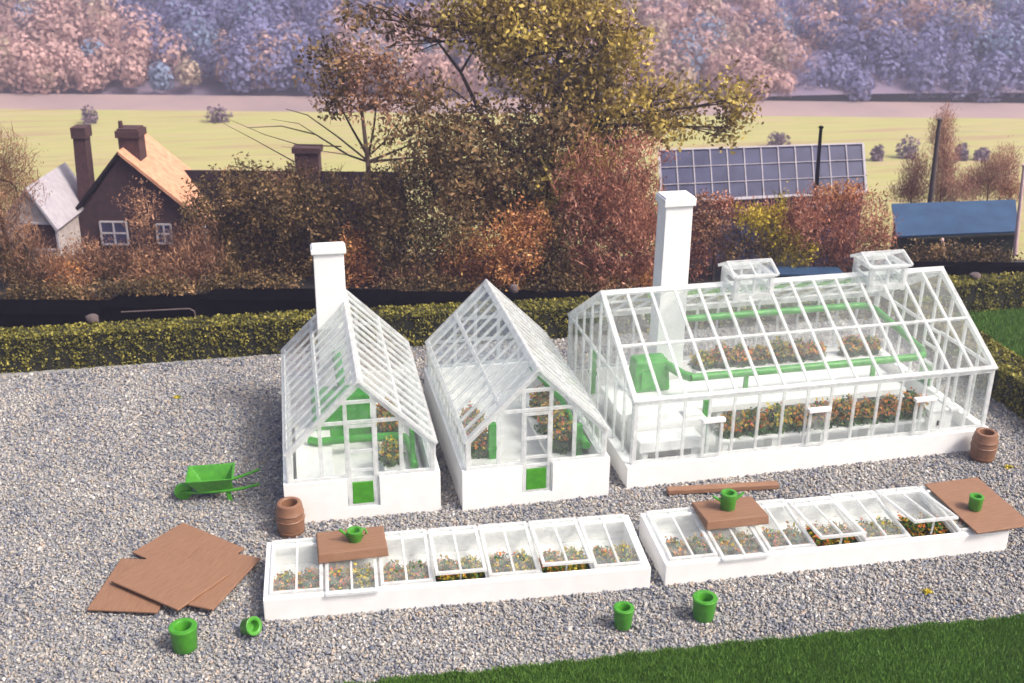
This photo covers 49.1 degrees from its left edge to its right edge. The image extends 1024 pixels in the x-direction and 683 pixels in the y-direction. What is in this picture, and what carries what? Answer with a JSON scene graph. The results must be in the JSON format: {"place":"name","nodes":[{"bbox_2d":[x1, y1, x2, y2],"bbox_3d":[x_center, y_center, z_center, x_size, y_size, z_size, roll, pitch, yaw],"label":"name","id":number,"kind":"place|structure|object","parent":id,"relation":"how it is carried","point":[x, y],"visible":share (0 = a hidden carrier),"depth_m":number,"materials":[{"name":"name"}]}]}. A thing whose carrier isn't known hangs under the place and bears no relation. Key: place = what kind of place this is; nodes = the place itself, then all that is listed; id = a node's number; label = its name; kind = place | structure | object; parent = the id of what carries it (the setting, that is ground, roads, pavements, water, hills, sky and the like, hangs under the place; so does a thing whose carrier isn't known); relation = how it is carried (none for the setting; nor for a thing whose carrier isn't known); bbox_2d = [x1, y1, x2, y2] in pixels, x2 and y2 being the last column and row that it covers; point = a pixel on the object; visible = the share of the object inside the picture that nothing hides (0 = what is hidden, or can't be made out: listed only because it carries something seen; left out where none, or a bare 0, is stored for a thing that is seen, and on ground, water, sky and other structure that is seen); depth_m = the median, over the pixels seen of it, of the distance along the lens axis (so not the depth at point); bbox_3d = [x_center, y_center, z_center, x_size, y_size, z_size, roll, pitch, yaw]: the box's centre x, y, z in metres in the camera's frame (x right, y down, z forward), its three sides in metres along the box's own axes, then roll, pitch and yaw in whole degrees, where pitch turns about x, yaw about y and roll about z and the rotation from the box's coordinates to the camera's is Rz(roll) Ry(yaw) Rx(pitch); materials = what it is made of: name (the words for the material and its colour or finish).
{"place":"outdoors","nodes":[
{"label":"outdoors","id":0,"kind":"place"},
{"bbox_2d":[0,317,1023,682],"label":"gravel yard","id":1,"kind":"structure","parent":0,"point":[450,636],"depth_m":28.95,"materials":[{"name":"gravel"}]},
{"bbox_2d":[87,558,161,613],"bbox_3d":[-9.383,6.119,28.160,1.740,0.060,2.200,2,23,3],"label":"board","id":2,"kind":"object","parent":1,"relation":"on","point":[111,596],"visible":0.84,"depth_m":27.55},
{"bbox_2d":[168,618,197,654],"bbox_3d":[-7.594,6.834,25.945,0.642,0.620,0.638,-5,23,-12],"label":"plant pot","id":3,"kind":"object","parent":1,"relation":"on","point":[183,634],"visible":1,"depth_m":25.77,"materials":[{"name":"green plastic"}]},
{"bbox_2d":[133,523,243,558],"bbox_3d":[-8.537,5.526,29.590,2.330,0.060,1.750,14,26,29],"label":"board","id":4,"kind":"object","parent":1,"relation":"on","point":[185,540],"visible":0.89,"depth_m":29.86,"materials":[{"name":"wood"}]},
{"bbox_2d":[187,546,260,610],"bbox_3d":[-7.734,5.968,28.378,1.780,0.060,2.330,7,24,16],"label":"board","id":5,"kind":"object","parent":4,"relation":"on","point":[236,567],"visible":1,"depth_m":28.69,"materials":[{"name":"wood"}]},
{"bbox_2d":[111,549,227,610],"bbox_3d":[-8.603,5.961,28.192,2.310,0.060,1.720,13,26,28],"label":"board","id":6,"kind":"object","parent":5,"relation":"on","point":[172,580],"visible":1,"depth_m":28.11,"materials":[{"name":"wood"}]},
{"bbox_2d":[174,463,259,500],"bbox_3d":[-8.484,4.115,32.261,2.431,0.809,0.990,-3,23,-9],"label":"wheelbarrow","id":7,"kind":"object","parent":1,"relation":"on","point":[210,478],"visible":1,"depth_m":32.10,"materials":[{"name":"green plastic"}]},
{"bbox_2d":[275,496,304,537],"bbox_3d":[-6.039,4.782,30.509,0.800,0.945,0.800,-5,23,-12],"label":"barrel","id":8,"kind":"object","parent":1,"relation":"on","point":[290,517],"visible":1,"depth_m":30.26,"materials":[{"name":"brown ceramic"}]},
{"bbox_2d":[281,241,440,523],"bbox_3d":[-4.821,0.764,33.622,4.315,6.070,7.434,-4,23,-10],"label":"greenhouse","id":9,"kind":"object","parent":1,"relation":"on","point":[360,482],"visible":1,"depth_m":32.33,"materials":[{"name":"white wood"}]},
{"bbox_2d":[294,415,333,478],"bbox_3d":[-5.949,3.466,33.700,1.070,0.400,4.900,-4,23,-10],"label":"staging bench","id":10,"kind":"object","parent":9,"relation":"on","point":[307,460],"visible":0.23,"depth_m":33.30,"materials":[{"name":"white wood"}]},
{"bbox_2d":[310,351,370,436],"bbox_3d":[-5.454,1.698,35.413,1.800,2.350,1.750,-4,23,-10],"label":"boiler","id":11,"kind":"object","parent":9,"relation":"on","point":[356,411],"visible":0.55,"depth_m":34.80,"materials":[{"name":"green paint"}]},
{"bbox_2d":[345,423,377,506],"bbox_3d":[-4.141,3.418,30.917,0.790,2.530,0.070,-4,23,-10],"label":"door","id":12,"kind":"structure","parent":9,"relation":"in","point":[364,492],"depth_m":31.09,"materials":[{"name":"white"}]},
{"bbox_2d":[307,428,418,468],"bbox_3d":[-4.125,2.705,33.682,3.772,1.046,1.666,11,25,23],"label":"heating pipe","id":13,"kind":"object","parent":9,"relation":"in","point":[409,441],"visible":0.81,"depth_m":33.86,"materials":[{"name":"metal"}]},
{"bbox_2d":[373,405,421,471],"bbox_3d":[-3.496,3.260,34.250,1.090,0.400,5.100,-4,23,-10],"label":"staging bench","id":14,"kind":"object","parent":9,"relation":"on","point":[405,429],"visible":0.1,"depth_m":33.41,"materials":[{"name":"white wood"}]},
{"bbox_2d":[378,435,405,466],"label":"flowering plant","id":15,"kind":"object","parent":14,"relation":"on","point":[389,451],"visible":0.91,"depth_m":32.77,"materials":[{"name":"multicoloured plant"}]},
{"bbox_2d":[263,514,650,620],"bbox_3d":[-1.404,5.688,28.606,9.586,0.911,2.407,-3,23,-8],"label":"cold frame","id":16,"kind":"object","parent":1,"relation":"on","point":[534,539],"visible":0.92,"depth_m":28.20,"materials":[{"name":"white wood"}]},
{"bbox_2d":[293,565,323,591],"bbox_3d":[-5.022,5.963,27.778,0.857,0.540,1.069,-3,23,-8],"label":"seedling patch","id":17,"kind":"object","parent":16,"relation":"on","point":[309,578],"visible":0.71,"depth_m":27.68,"materials":[{"name":"multicoloured plant"}]},
{"bbox_2d":[323,564,355,590],"bbox_3d":[-4.303,5.912,27.888,0.903,0.556,1.105,-3,23,-8],"label":"seedling patch","id":18,"kind":"object","parent":16,"relation":"on","point":[339,579],"visible":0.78,"depth_m":27.74,"materials":[{"name":"multicoloured plant"}]},
{"bbox_2d":[316,526,388,562],"bbox_3d":[-4.090,5.127,28.580,1.756,0.257,1.217,-4,23,-11],"label":"board","id":19,"kind":"object","parent":16,"relation":"on","point":[334,546],"visible":0.95,"depth_m":28.22,"materials":[{"name":"wood"}]},
{"bbox_2d":[346,562,379,588],"bbox_3d":[-3.722,5.850,27.969,0.869,0.619,1.058,-3,23,-8],"label":"seedling patch","id":20,"kind":"object","parent":16,"relation":"on","point":[363,577],"visible":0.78,"depth_m":27.81,"materials":[{"name":"multicoloured plant"}]},
{"bbox_2d":[434,554,459,581],"bbox_3d":[-1.672,5.782,28.306,0.894,0.520,1.026,-3,23,-8],"label":"seedling patch","id":21,"kind":"object","parent":16,"relation":"on","point":[445,564],"visible":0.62,"depth_m":28.18,"materials":[{"name":"multicoloured plant"}]},
{"bbox_2d":[505,548,535,573],"bbox_3d":[0.260,5.647,28.572,0.818,0.592,1.159,-3,23,-8],"label":"seedling patch","id":22,"kind":"object","parent":16,"relation":"on","point":[522,561],"visible":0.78,"depth_m":28.46,"materials":[{"name":"multicoloured plant"}]},
{"bbox_2d":[424,279,609,510],"bbox_3d":[-0.074,1.303,34.742,4.315,4.294,7.434,-4,23,-12],"label":"greenhouse","id":23,"kind":"object","parent":1,"relation":"on","point":[525,472],"visible":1,"depth_m":32.88,"materials":[{"name":"white wood"}]},
{"bbox_2d":[447,404,501,465],"bbox_3d":[-1.171,3.196,34.455,1.070,0.400,4.900,-4,23,-12],"label":"staging bench","id":24,"kind":"object","parent":23,"relation":"on","point":[481,461],"visible":0.03,"depth_m":33.22,"materials":[{"name":"white wood"}]},
{"bbox_2d":[465,420,487,458],"bbox_3d":[-0.989,2.843,33.429,0.936,1.158,1.012,-5,23,-12],"label":"flowering plant","id":25,"kind":"object","parent":24,"relation":"on","point":[479,444],"visible":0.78,"depth_m":33.24,"materials":[{"name":"multicoloured plant"}]},
{"bbox_2d":[522,410,550,492],"bbox_3d":[0.696,3.132,31.711,0.790,2.530,0.070,-4,23,-12],"label":"door","id":26,"kind":"structure","parent":23,"relation":"in","point":[536,480],"depth_m":31.88,"materials":[{"name":"white"}]},
{"bbox_2d":[518,396,583,464],"bbox_3d":[1.268,2.968,35.056,1.090,0.400,5.100,-4,23,-12],"label":"staging bench","id":27,"kind":"object","parent":23,"relation":"on","point":[532,421],"visible":0.14,"depth_m":34.73,"materials":[{"name":"white wood"}]},
{"bbox_2d":[534,398,562,434],"bbox_3d":[1.150,2.282,34.790,0.950,1.162,0.937,13,26,28],"label":"flowering plant","id":28,"kind":"object","parent":27,"relation":"on","point":[542,419],"visible":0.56,"depth_m":34.65,"materials":[{"name":"multicoloured plant"}]},
{"bbox_2d":[546,408,573,454],"bbox_3d":[1.461,2.616,33.663,0.945,1.418,0.994,9,24,20],"label":"flowering plant","id":29,"kind":"object","parent":27,"relation":"on","point":[561,435],"visible":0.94,"depth_m":33.52,"materials":[{"name":"multicoloured plant"}]},
{"bbox_2d":[613,601,633,630],"bbox_3d":[2.668,6.589,26.842,0.503,0.560,0.500,-5,23,-12],"label":"plant pot","id":30,"kind":"object","parent":1,"relation":"on","point":[623,613],"visible":1,"depth_m":26.71,"materials":[{"name":"green plastic"}]},
{"bbox_2d":[692,590,717,622],"bbox_3d":[4.665,6.442,27.187,0.610,0.600,0.607,-5,23,-12],"label":"plant pot","id":31,"kind":"object","parent":1,"relation":"on","point":[704,604],"visible":1,"depth_m":27.02,"materials":[{"name":"green plastic"}]},
{"bbox_2d":[666,481,778,494],"bbox_3d":[6.190,4.295,32.905,3.360,0.160,0.260,-2,23,-7],"label":"plank","id":32,"kind":"object","parent":1,"relation":"on","point":[713,488],"visible":0.96,"depth_m":32.82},
{"bbox_2d":[567,190,997,488],"bbox_3d":[8.448,-0.917,36.118,12.000,7.480,7.271,-5,23,-12],"label":"greenhouse","id":33,"kind":"object","parent":1,"relation":"on","point":[667,291],"visible":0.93,"depth_m":35.01,"materials":[{"name":"white wood"}]},
{"bbox_2d":[626,406,706,458],"bbox_3d":[4.752,2.712,34.476,2.300,1.420,0.720,-5,23,-12],"label":"bench","id":34,"kind":"object","parent":33,"relation":"on","point":[648,418],"visible":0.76,"depth_m":34.15,"materials":[{"name":"white wood"}]},
{"bbox_2d":[600,365,905,442],"bbox_3d":[7.900,1.956,36.876,9.800,1.020,2.200,-5,23,-12],"label":"staging bench","id":35,"kind":"object","parent":33,"relation":"on","point":[792,397],"visible":0.44,"depth_m":36.39,"materials":[{"name":"white wood"}]},
{"bbox_2d":[629,353,692,392],"bbox_3d":[4.806,1.037,36.275,2.163,1.080,1.213,7,23,15],"label":"boiler","id":36,"kind":"object","parent":35,"relation":"on","point":[641,373],"visible":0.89,"depth_m":36.00,"materials":[{"name":"green paint"}]},
{"bbox_2d":[688,351,883,372],"bbox_3d":[9.528,1.091,39.008,7.000,1.000,0.740,-5,23,-12],"label":"staging bench","id":37,"kind":"object","parent":33,"relation":"on","point":[832,356],"visible":0.16,"depth_m":38.62,"materials":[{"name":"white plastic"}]},
{"bbox_2d":[649,302,926,390],"bbox_3d":[9.407,0.182,38.218,8.575,1.241,4.190,-5,23,-12],"label":"heating pipe","id":38,"kind":"object","parent":33,"relation":"in","point":[881,314],"visible":0.84,"depth_m":37.05,"materials":[{"name":"metal"}]},
{"bbox_2d":[712,417,924,452],"bbox_3d":[9.523,2.948,34.824,6.850,0.800,0.700,-5,23,-12],"label":"staging bench","id":39,"kind":"object","parent":33,"relation":"on","point":[910,425],"visible":0.33,"depth_m":34.50,"materials":[{"name":"white wood"}]},
{"bbox_2d":[713,410,744,438],"bbox_3d":[6.584,2.479,33.890,0.959,0.826,0.830,-5,23,-12],"label":"flowering plant","id":40,"kind":"object","parent":39,"relation":"on","point":[727,429],"visible":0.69,"depth_m":33.77,"materials":[{"name":"multicoloured plant"}]},
{"bbox_2d":[739,406,769,436],"bbox_3d":[7.367,2.362,34.053,1.092,0.948,0.862,-16,28,-34],"label":"flowering plant","id":41,"kind":"object","parent":39,"relation":"on","point":[749,423],"visible":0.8,"depth_m":33.91,"materials":[{"name":"multicoloured plant"}]},
{"bbox_2d":[761,399,792,433],"bbox_3d":[8.025,2.264,34.131,1.270,1.067,0.866,-13,26,-29],"label":"flowering plant","id":42,"kind":"object","parent":39,"relation":"on","point":[772,412],"visible":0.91,"depth_m":34.04,"materials":[{"name":"multicoloured plant"}]},
{"bbox_2d":[787,403,812,433],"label":"flowering plant","id":43,"kind":"object","parent":39,"relation":"on","point":[797,415],"visible":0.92,"depth_m":34.22,"materials":[{"name":"multicoloured plant"}]},
{"bbox_2d":[809,397,835,429],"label":"flowering plant","id":44,"kind":"object","parent":39,"relation":"on","point":[819,419],"visible":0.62,"depth_m":34.38,"materials":[{"name":"multicoloured plant"}]},
{"bbox_2d":[828,393,860,427],"bbox_3d":[10.286,2.088,34.635,1.164,1.046,0.847,-5,23,-12],"label":"flowering plant","id":45,"kind":"object","parent":39,"relation":"on","point":[842,407],"visible":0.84,"depth_m":34.53,"materials":[{"name":"multicoloured plant"}]},
{"bbox_2d":[855,394,880,426],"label":"flowering plant","id":46,"kind":"object","parent":39,"relation":"on","point":[866,412],"visible":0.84,"depth_m":34.70,"materials":[{"name":"multicoloured plant"}]},
{"bbox_2d":[876,392,903,422],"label":"flowering plant","id":47,"kind":"object","parent":39,"relation":"on","point":[887,405],"visible":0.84,"depth_m":34.84,"materials":[{"name":"multicoloured plant"}]},
{"bbox_2d":[899,387,928,420],"bbox_3d":[12.551,1.906,35.121,1.189,1.060,0.845,-5,23,-12],"label":"flowering plant","id":48,"kind":"object","parent":39,"relation":"on","point":[909,403],"visible":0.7,"depth_m":34.99,"materials":[{"name":"multicoloured plant"}]},
{"bbox_2d":[639,485,1008,585],"bbox_3d":[8.396,5.002,30.182,9.586,1.133,2.407,-4,23,-10],"label":"cold frame","id":49,"kind":"object","parent":1,"relation":"on","point":[656,527],"visible":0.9,"depth_m":29.73,"materials":[{"name":"white wood"}]},
{"bbox_2d":[691,496,768,529],"bbox_3d":[5.860,4.567,30.146,1.756,0.257,1.217,-4,23,-10],"label":"board","id":50,"kind":"object","parent":49,"relation":"on","point":[747,511],"visible":0.95,"depth_m":29.79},
{"bbox_2d":[712,488,743,510],"bbox_3d":[5.788,4.251,30.031,0.857,0.480,0.437,4,23,9],"label":"watering can","id":51,"kind":"object","parent":50,"relation":"on","point":[728,498],"visible":1,"depth_m":29.91,"materials":[{"name":"green plastic"}]},
{"bbox_2d":[925,477,1023,533],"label":"board","id":52,"kind":"object","parent":49,"relation":"on","point":[997,512],"visible":0.98,"depth_m":30.72,"materials":[{"name":"wood"}]},
{"bbox_2d":[969,427,998,462],"bbox_3d":[14.636,3.212,34.735,0.800,0.945,0.800,-5,23,-12],"label":"barrel","id":53,"kind":"object","parent":1,"relation":"on","point":[984,442],"visible":1,"depth_m":34.49,"materials":[{"name":"brown ceramic"}]},
{"bbox_2d":[0,109,1023,259],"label":"meadow","id":54,"kind":"structure","parent":0,"point":[193,140],"depth_m":170.98,"materials":[{"name":"plant"}]},
{"bbox_2d":[0,93,1023,118],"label":"heath","id":55,"kind":"object","parent":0,"point":[302,104],"visible":0.64,"depth_m":196.26,"materials":[{"name":"plant"}]},
{"bbox_2d":[0,0,1023,98],"bbox_3d":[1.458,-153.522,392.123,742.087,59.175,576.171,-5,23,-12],"label":"hill","id":56,"kind":"structure","parent":0,"point":[210,85],"depth_m":205.95,"materials":[{"name":"pink plant"}]},
{"bbox_2d":[0,0,1023,101],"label":"woods","id":57,"kind":"object","parent":56,"relation":"on","point":[45,45],"visible":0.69,"depth_m":206.50,"materials":[{"name":"purple plant"}]},
{"bbox_2d":[0,254,1023,329],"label":"ground","id":58,"kind":"structure","parent":0,"point":[308,283],"depth_m":50.17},
{"bbox_2d":[0,121,63,288],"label":"bare tree","id":59,"kind":"object","parent":58,"relation":"on","point":[7,170],"visible":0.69,"depth_m":47.45,"materials":[{"name":"brown plant"}]},
{"bbox_2d":[0,162,83,255],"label":"white house","id":60,"kind":"structure","parent":58,"relation":"on","point":[57,214],"depth_m":57.99,"materials":[{"name":"paint"}]},
{"bbox_2d":[19,222,59,250],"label":"window","id":61,"kind":"structure","parent":60,"relation":"in","point":[48,231],"depth_m":57.34,"materials":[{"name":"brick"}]},
{"bbox_2d":[0,188,91,291],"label":"bare tree","id":62,"kind":"object","parent":58,"relation":"on","point":[38,246],"visible":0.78,"depth_m":48.04,"materials":[{"name":"brown plant"}]},
{"bbox_2d":[0,299,108,327],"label":"shed","id":63,"kind":"structure","parent":58,"relation":"on","point":[27,313],"depth_m":44.40,"materials":[{"name":"black wood"}]},
{"bbox_2d":[0,274,108,299],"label":"shrub","id":64,"kind":"object","parent":58,"relation":"on","point":[29,292],"visible":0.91,"depth_m":47.00,"materials":[{"name":"brown plant"}]},
{"bbox_2d":[3,236,107,289],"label":"shrub","id":65,"kind":"object","parent":58,"relation":"on","point":[80,269],"visible":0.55,"depth_m":48.60,"materials":[{"name":"orange plant"}]},
{"bbox_2d":[54,177,203,286],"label":"shrub","id":66,"kind":"object","parent":58,"relation":"on","point":[121,262],"visible":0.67,"depth_m":49.17,"materials":[{"name":"brown plant"}]},
{"bbox_2d":[70,121,210,256],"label":"cottage","id":67,"kind":"structure","parent":58,"relation":"on","point":[155,166],"depth_m":59.95,"materials":[{"name":"brick"}]},
{"bbox_2d":[99,221,129,244],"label":"window","id":68,"kind":"structure","parent":67,"relation":"in","point":[116,230],"depth_m":60.39,"materials":[{"name":"white glass"}]},
{"bbox_2d":[89,268,201,299],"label":"shrub","id":69,"kind":"object","parent":58,"relation":"on","point":[128,289],"visible":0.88,"depth_m":46.76,"materials":[{"name":"brown plant"}]},
{"bbox_2d":[100,294,205,321],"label":"shed","id":70,"kind":"structure","parent":58,"relation":"on","point":[120,307],"depth_m":44.88,"materials":[{"name":"black wood"}]},
{"bbox_2d":[156,212,248,290],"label":"shrub","id":71,"kind":"object","parent":58,"relation":"on","point":[192,251],"visible":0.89,"depth_m":48.58,"materials":[{"name":"brown plant"}]},
{"bbox_2d":[187,258,305,293],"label":"shrub","id":72,"kind":"object","parent":58,"relation":"on","point":[212,284],"visible":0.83,"depth_m":47.11,"materials":[{"name":"brown plant"}]},
{"bbox_2d":[166,151,369,280],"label":"bush","id":73,"kind":"object","parent":58,"relation":"on","point":[277,211],"visible":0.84,"depth_m":49.06,"materials":[{"name":"brown plant"}]},
{"bbox_2d":[184,144,406,258],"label":"long house","id":74,"kind":"structure","parent":58,"relation":"on","point":[313,156],"depth_m":62.36,"materials":[{"name":"brick"}]},
{"bbox_2d":[200,288,396,317],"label":"shed","id":75,"kind":"structure","parent":58,"relation":"on","point":[230,301],"depth_m":45.19,"materials":[{"name":"black wood"}]},
{"bbox_2d":[225,25,519,280],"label":"ash tree","id":76,"kind":"object","parent":58,"relation":"on","point":[437,151],"visible":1,"depth_m":46.46,"materials":[{"name":"brown plant"}]},
{"bbox_2d":[332,157,491,289],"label":"bush","id":77,"kind":"object","parent":58,"relation":"on","point":[397,222],"visible":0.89,"depth_m":48.12,"materials":[{"name":"orange plant"}]},
{"bbox_2d":[377,269,492,291],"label":"shrub","id":78,"kind":"object","parent":58,"relation":"on","point":[433,286],"visible":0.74,"depth_m":48.03,"materials":[{"name":"brown plant"}]},
{"bbox_2d":[392,291,490,306],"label":"shed","id":79,"kind":"structure","parent":58,"relation":"on","point":[406,298],"depth_m":46.36,"materials":[{"name":"black wood"}]},
{"bbox_2d":[428,192,557,290],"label":"bush","id":80,"kind":"object","parent":58,"relation":"on","point":[492,262],"visible":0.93,"depth_m":47.69,"materials":[{"name":"orange plant"}]},
{"bbox_2d":[0,271,1023,372],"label":"hedge","id":81,"kind":"object","parent":58,"relation":"on","point":[138,341],"visible":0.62,"depth_m":42.26,"materials":[{"name":"green plant"}]},
{"bbox_2d":[333,0,770,268],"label":"oak tree","id":82,"kind":"object","parent":58,"relation":"on","point":[499,35],"visible":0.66,"depth_m":48.25,"materials":[{"name":"green plant"}]},
{"bbox_2d":[515,193,610,286],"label":"bush","id":83,"kind":"object","parent":58,"relation":"on","point":[545,263],"visible":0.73,"depth_m":48.13,"materials":[{"name":"brown plant"}]},
{"bbox_2d":[498,267,637,291],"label":"shrub","id":84,"kind":"object","parent":58,"relation":"on","point":[563,286],"visible":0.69,"depth_m":48.18,"materials":[{"name":"brown plant"}]},
{"bbox_2d":[499,290,645,302],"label":"shed","id":85,"kind":"structure","parent":58,"relation":"on","point":[526,294],"depth_m":47.25,"materials":[{"name":"black wood"}]},
{"bbox_2d":[542,121,688,291],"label":"shrub","id":86,"kind":"object","parent":58,"relation":"on","point":[636,233],"visible":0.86,"depth_m":47.61,"materials":[{"name":"orange plant"}]},
{"bbox_2d":[689,185,758,281],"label":"shrub","id":87,"kind":"object","parent":58,"relation":"on","point":[714,224],"visible":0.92,"depth_m":49.43,"materials":[{"name":"brown plant"}]},
{"bbox_2d":[654,142,866,262],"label":"glasshouse","id":88,"kind":"structure","parent":58,"relation":"on","point":[745,173],"depth_m":68.58,"materials":[{"name":"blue glass"}]},
{"bbox_2d":[731,181,824,271],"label":"bush","id":89,"kind":"object","parent":58,"relation":"on","point":[761,217],"visible":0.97,"depth_m":49.44,"materials":[{"name":"yellow plant"}]},
{"bbox_2d":[655,175,902,273],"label":"shrub","id":90,"kind":"object","parent":58,"relation":"on","point":[801,215],"visible":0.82,"depth_m":49.55,"materials":[{"name":"orange plant"}]},
{"bbox_2d":[754,266,844,287],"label":"shed","id":91,"kind":"structure","parent":58,"relation":"on","point":[790,271],"depth_m":49.00,"materials":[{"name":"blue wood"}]},
{"bbox_2d":[885,147,931,202],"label":"poplar tree","id":92,"kind":"object","parent":58,"relation":"on","point":[909,183],"visible":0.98,"depth_m":64.06,"materials":[{"name":"brown plant"}]},
{"bbox_2d":[914,100,964,202],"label":"poplar tree","id":93,"kind":"object","parent":58,"relation":"on","point":[943,167],"visible":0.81,"depth_m":62.42,"materials":[{"name":"brown plant"}]},
{"bbox_2d":[880,261,1023,280],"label":"shed","id":94,"kind":"structure","parent":58,"relation":"on","point":[958,268],"depth_m":47.58,"materials":[{"name":"black wood"}]},
{"bbox_2d":[889,199,1016,261],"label":"shed","id":95,"kind":"structure","parent":58,"relation":"on","point":[985,222],"depth_m":51.79,"materials":[{"name":"blue metal"}]},
{"bbox_2d":[884,236,1022,262],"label":"shrub","id":96,"kind":"object","parent":58,"relation":"on","point":[955,254],"visible":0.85,"depth_m":48.54,"materials":[{"name":"brown plant"}]},
{"bbox_2d":[894,295,1023,419],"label":"hedge","id":97,"kind":"object","parent":58,"relation":"on","point":[1008,386],"visible":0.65,"depth_m":40.20,"materials":[{"name":"green plant"}]},
{"bbox_2d":[936,135,1023,202],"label":"poplar tree","id":98,"kind":"object","parent":58,"relation":"on","point":[1000,183],"visible":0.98,"depth_m":61.90,"materials":[{"name":"brown plant"}]},
{"bbox_2d":[308,612,1023,682],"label":"lawn","id":99,"kind":"structure","parent":0,"point":[740,657],"depth_m":25.71,"materials":[{"name":"plant"}]},
{"bbox_2d":[636,427,700,461],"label":"staging bench","id":100,"kind":"object","parent":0,"point":[667,440],"visible":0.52,"depth_m":33.42,"materials":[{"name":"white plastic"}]},
{"bbox_2d":[658,93,1023,102],"label":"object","id":101,"kind":"structure","parent":0,"point":[897,97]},
{"bbox_2d":[927,118,942,201],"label":"telegraph pole","id":102,"kind":"object","parent":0,"point":[933,172],"visible":0.91,"depth_m":58.77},
{"bbox_2d":[919,397,959,431],"bbox_3d":[13.529,2.454,35.811,1.050,1.020,0.840,-5,23,-12],"label":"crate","id":103,"kind":"object","parent":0,"point":[935,412],"visible":0.53,"depth_m":35.45,"materials":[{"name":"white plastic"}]},
{"bbox_2d":[953,307,1023,357],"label":"grass","id":104,"kind":"structure","parent":0,"point":[1010,337],"depth_m":45.17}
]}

